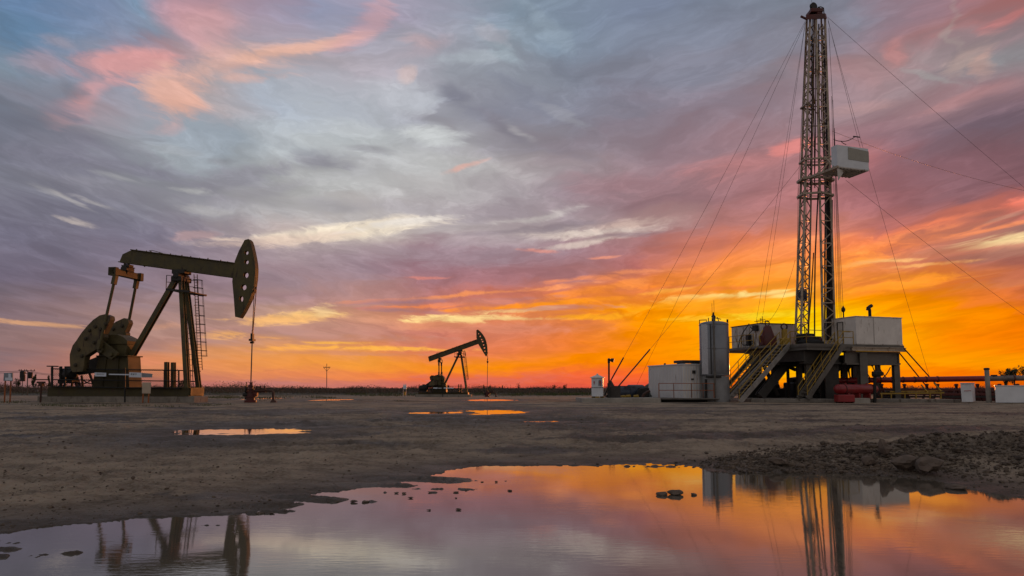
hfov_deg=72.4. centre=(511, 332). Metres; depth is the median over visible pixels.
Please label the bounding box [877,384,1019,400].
pipe rack
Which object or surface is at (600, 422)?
puddle
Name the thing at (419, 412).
puddle
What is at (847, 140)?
mast cable
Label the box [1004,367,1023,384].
tree
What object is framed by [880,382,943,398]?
yellow frame
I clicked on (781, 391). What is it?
machine
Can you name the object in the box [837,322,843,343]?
door
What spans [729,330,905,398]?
drilling platform
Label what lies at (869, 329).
cabin
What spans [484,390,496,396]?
wellhead
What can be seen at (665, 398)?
edge plate
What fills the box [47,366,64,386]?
cable stand
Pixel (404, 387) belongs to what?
meter box
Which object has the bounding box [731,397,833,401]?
concrete footing
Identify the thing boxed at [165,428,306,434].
puddle
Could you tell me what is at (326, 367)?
utility pole
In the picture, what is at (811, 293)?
rotary hose
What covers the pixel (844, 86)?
guy wire
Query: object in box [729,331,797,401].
staircase
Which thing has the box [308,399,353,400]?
puddle
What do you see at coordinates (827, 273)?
drill pipe
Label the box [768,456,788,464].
boulder
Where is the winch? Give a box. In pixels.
[758,320,776,345]
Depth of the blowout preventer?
62.30 m
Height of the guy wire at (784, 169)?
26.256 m
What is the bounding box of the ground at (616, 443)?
[0,388,1023,558]
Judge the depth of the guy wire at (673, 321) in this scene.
58.09 m
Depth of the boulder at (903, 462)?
15.61 m
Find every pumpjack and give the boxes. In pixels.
[47,239,258,395]
[418,330,488,393]
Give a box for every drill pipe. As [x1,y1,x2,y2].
[824,197,825,339]
[826,197,827,339]
[828,188,829,338]
[828,200,828,339]
[830,234,830,339]
[831,200,832,318]
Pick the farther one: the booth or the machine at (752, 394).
the machine at (752, 394)
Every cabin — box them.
[730,316,794,347]
[825,304,902,344]
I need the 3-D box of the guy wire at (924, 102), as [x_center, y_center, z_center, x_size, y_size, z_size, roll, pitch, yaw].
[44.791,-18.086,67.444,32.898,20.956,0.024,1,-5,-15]
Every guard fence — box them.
[53,367,200,402]
[419,384,462,396]
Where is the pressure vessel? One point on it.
(845, 390)
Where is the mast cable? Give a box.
[833,136,859,144]
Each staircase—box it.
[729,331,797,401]
[729,345,760,393]
[797,331,847,399]
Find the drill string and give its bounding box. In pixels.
[814,194,818,334]
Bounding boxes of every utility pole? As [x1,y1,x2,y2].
[19,369,26,394]
[21,369,34,394]
[323,366,329,393]
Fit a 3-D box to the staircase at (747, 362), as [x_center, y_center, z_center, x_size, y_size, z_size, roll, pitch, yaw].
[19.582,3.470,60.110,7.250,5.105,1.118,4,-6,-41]
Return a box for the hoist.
[780,323,789,344]
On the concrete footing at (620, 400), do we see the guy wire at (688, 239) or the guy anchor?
the guy anchor
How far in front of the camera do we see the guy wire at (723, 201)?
68.17 m
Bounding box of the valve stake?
[35,379,47,401]
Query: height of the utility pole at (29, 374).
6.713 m
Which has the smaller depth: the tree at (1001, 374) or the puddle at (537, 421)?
the puddle at (537, 421)
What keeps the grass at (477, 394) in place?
on the ground at (616, 443)
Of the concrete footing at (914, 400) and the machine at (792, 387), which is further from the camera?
the machine at (792, 387)
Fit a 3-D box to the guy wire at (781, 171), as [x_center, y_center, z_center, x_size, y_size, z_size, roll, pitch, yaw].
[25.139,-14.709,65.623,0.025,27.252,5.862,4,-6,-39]
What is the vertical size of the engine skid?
1.283 m
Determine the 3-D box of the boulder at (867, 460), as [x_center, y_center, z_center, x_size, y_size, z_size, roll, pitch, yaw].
[8.304,2.981,16.328,0.290,0.233,0.344,0,-5,0]
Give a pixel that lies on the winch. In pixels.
(766, 336)
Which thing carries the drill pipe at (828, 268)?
attached to the drilling mast
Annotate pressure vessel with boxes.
[834,383,878,402]
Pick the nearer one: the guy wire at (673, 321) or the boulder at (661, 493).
the boulder at (661, 493)
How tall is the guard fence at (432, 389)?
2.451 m
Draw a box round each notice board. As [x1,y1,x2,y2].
[3,373,12,401]
[142,382,150,402]
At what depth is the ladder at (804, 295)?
62.82 m
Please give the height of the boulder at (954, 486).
0.114 m
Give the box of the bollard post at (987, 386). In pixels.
[983,368,991,402]
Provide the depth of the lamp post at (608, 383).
56.60 m
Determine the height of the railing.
1.175 m
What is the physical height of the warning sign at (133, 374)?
0.420 m
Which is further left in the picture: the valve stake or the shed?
the valve stake
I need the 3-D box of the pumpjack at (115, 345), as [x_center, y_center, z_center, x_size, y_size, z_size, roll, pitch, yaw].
[-29.565,-1.111,58.471,17.605,12.801,4.370,0,-5,0]
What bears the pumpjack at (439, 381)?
on the concrete plinth at (444, 395)
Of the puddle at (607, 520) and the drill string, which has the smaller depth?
the puddle at (607, 520)
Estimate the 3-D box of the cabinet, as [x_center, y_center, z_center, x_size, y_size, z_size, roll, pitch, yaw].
[36.142,4.758,55.507,0.763,1.502,2.201,-4,-6,40]
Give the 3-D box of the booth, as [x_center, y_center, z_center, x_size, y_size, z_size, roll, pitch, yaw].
[6.966,4.345,57.035,1.268,1.968,1.315,0,-5,0]
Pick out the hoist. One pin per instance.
(783, 333)
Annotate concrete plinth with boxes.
[37,396,207,402]
[415,394,471,396]
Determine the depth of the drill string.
61.95 m
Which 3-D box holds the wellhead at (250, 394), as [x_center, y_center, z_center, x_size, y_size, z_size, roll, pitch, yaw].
[-20.239,4.853,56.291,2.845,1.716,1.014,0,-5,0]
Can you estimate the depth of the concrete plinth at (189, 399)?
56.79 m
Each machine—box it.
[738,371,765,397]
[766,383,784,397]
[783,377,804,397]
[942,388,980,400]
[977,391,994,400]
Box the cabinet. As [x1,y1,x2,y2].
[960,383,975,401]
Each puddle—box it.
[0,463,1023,575]
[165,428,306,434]
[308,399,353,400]
[410,412,428,413]
[429,410,524,414]
[468,399,509,400]
[510,420,579,421]
[577,422,624,422]
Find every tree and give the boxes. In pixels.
[13,378,20,391]
[31,374,36,390]
[998,370,1008,384]
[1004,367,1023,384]
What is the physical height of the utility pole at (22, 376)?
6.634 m
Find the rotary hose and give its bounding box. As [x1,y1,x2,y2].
[808,253,813,332]
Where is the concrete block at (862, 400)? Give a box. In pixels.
[852,398,869,402]
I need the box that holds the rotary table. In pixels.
[795,333,823,343]
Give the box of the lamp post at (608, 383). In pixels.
[607,358,613,397]
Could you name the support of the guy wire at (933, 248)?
attached to the drilling mast
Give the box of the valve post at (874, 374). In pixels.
[871,371,883,402]
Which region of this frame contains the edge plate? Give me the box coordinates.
[656,397,719,399]
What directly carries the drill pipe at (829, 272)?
attached to the drilling mast
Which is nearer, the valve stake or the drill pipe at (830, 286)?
the valve stake
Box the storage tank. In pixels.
[699,312,729,401]
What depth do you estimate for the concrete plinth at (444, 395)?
132.15 m
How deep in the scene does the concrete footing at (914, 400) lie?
56.94 m
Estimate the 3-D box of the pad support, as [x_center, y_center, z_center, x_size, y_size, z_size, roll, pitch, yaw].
[14.264,5.751,58.227,4.220,0.348,3.000,0,-5,0]
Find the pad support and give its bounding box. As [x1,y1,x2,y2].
[661,400,703,401]
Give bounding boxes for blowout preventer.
[802,364,819,397]
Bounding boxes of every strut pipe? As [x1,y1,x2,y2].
[899,353,924,383]
[903,348,940,388]
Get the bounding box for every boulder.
[656,491,667,495]
[667,490,682,494]
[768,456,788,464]
[861,455,876,465]
[878,438,892,455]
[890,455,917,469]
[915,456,943,472]
[944,484,966,489]
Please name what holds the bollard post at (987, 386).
on the ground at (616, 443)
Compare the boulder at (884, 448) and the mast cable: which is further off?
the mast cable
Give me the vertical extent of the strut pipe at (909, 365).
3.023 m
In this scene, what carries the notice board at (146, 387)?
on the ground at (616, 443)
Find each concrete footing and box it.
[576,397,660,402]
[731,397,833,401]
[870,398,960,402]
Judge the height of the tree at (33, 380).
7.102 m
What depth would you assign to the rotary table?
60.40 m
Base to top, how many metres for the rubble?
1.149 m
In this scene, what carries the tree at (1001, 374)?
on the ground at (616, 443)
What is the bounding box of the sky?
[0,0,1023,387]
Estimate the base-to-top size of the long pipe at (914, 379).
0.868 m
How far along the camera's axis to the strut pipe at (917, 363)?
61.89 m
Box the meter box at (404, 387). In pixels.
[403,384,406,396]
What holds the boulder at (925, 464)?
on the ground at (616, 443)
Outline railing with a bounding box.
[658,383,713,397]
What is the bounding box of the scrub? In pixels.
[0,381,996,393]
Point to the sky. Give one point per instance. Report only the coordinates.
(406, 180)
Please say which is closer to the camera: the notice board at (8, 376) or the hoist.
the notice board at (8, 376)
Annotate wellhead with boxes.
[242,382,275,402]
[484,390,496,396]
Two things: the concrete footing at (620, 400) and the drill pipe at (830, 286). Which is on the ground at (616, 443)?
the concrete footing at (620, 400)
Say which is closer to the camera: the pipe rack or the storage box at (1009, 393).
the storage box at (1009, 393)
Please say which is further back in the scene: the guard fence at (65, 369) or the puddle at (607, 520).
the guard fence at (65, 369)
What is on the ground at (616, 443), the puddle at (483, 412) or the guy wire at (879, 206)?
the puddle at (483, 412)
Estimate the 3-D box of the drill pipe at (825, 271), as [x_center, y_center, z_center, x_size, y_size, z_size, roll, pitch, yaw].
[27.853,-5.803,62.250,0.630,13.129,0.152,-2,-5,24]
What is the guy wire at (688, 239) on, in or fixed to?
attached to the guy anchor
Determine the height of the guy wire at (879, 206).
32.343 m
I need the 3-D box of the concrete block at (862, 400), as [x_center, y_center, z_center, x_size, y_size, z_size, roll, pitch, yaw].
[27.301,5.505,55.237,1.285,0.635,1.400,0,-5,0]
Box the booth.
[590,374,604,397]
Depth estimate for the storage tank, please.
56.72 m
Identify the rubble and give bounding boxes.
[675,430,1023,487]
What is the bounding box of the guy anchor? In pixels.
[604,381,620,397]
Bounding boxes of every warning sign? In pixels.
[94,372,105,375]
[129,372,141,376]
[142,373,152,376]
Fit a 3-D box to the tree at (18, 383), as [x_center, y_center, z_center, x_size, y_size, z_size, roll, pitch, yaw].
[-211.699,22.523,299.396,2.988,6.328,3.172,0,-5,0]
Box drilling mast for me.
[794,0,842,341]
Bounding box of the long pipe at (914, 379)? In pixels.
[839,375,1023,383]
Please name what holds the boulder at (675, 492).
on the ground at (616, 443)
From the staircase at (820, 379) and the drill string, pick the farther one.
the drill string
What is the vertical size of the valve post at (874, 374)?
2.541 m
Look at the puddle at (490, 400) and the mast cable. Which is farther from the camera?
the puddle at (490, 400)
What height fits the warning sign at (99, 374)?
0.332 m
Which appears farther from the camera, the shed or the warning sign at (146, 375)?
the shed
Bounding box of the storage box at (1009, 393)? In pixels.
[994,385,1023,402]
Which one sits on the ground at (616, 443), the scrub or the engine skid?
the scrub
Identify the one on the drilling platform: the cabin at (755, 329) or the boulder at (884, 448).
the cabin at (755, 329)
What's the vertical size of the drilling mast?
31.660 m
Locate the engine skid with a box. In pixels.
[604,385,650,397]
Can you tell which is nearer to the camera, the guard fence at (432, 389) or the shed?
the shed
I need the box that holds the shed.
[647,360,700,397]
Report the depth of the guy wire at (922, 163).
64.44 m
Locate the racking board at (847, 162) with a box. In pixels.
[797,145,868,181]
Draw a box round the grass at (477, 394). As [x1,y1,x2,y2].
[1,391,591,406]
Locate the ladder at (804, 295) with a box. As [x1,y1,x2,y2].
[797,19,813,306]
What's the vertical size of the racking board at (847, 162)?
3.070 m
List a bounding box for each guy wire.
[610,22,804,380]
[618,169,797,385]
[637,22,805,383]
[756,27,804,319]
[763,28,804,311]
[828,21,859,145]
[828,22,928,373]
[831,20,1021,185]
[833,131,1019,189]
[847,181,1023,314]
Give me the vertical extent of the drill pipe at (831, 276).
12.700 m

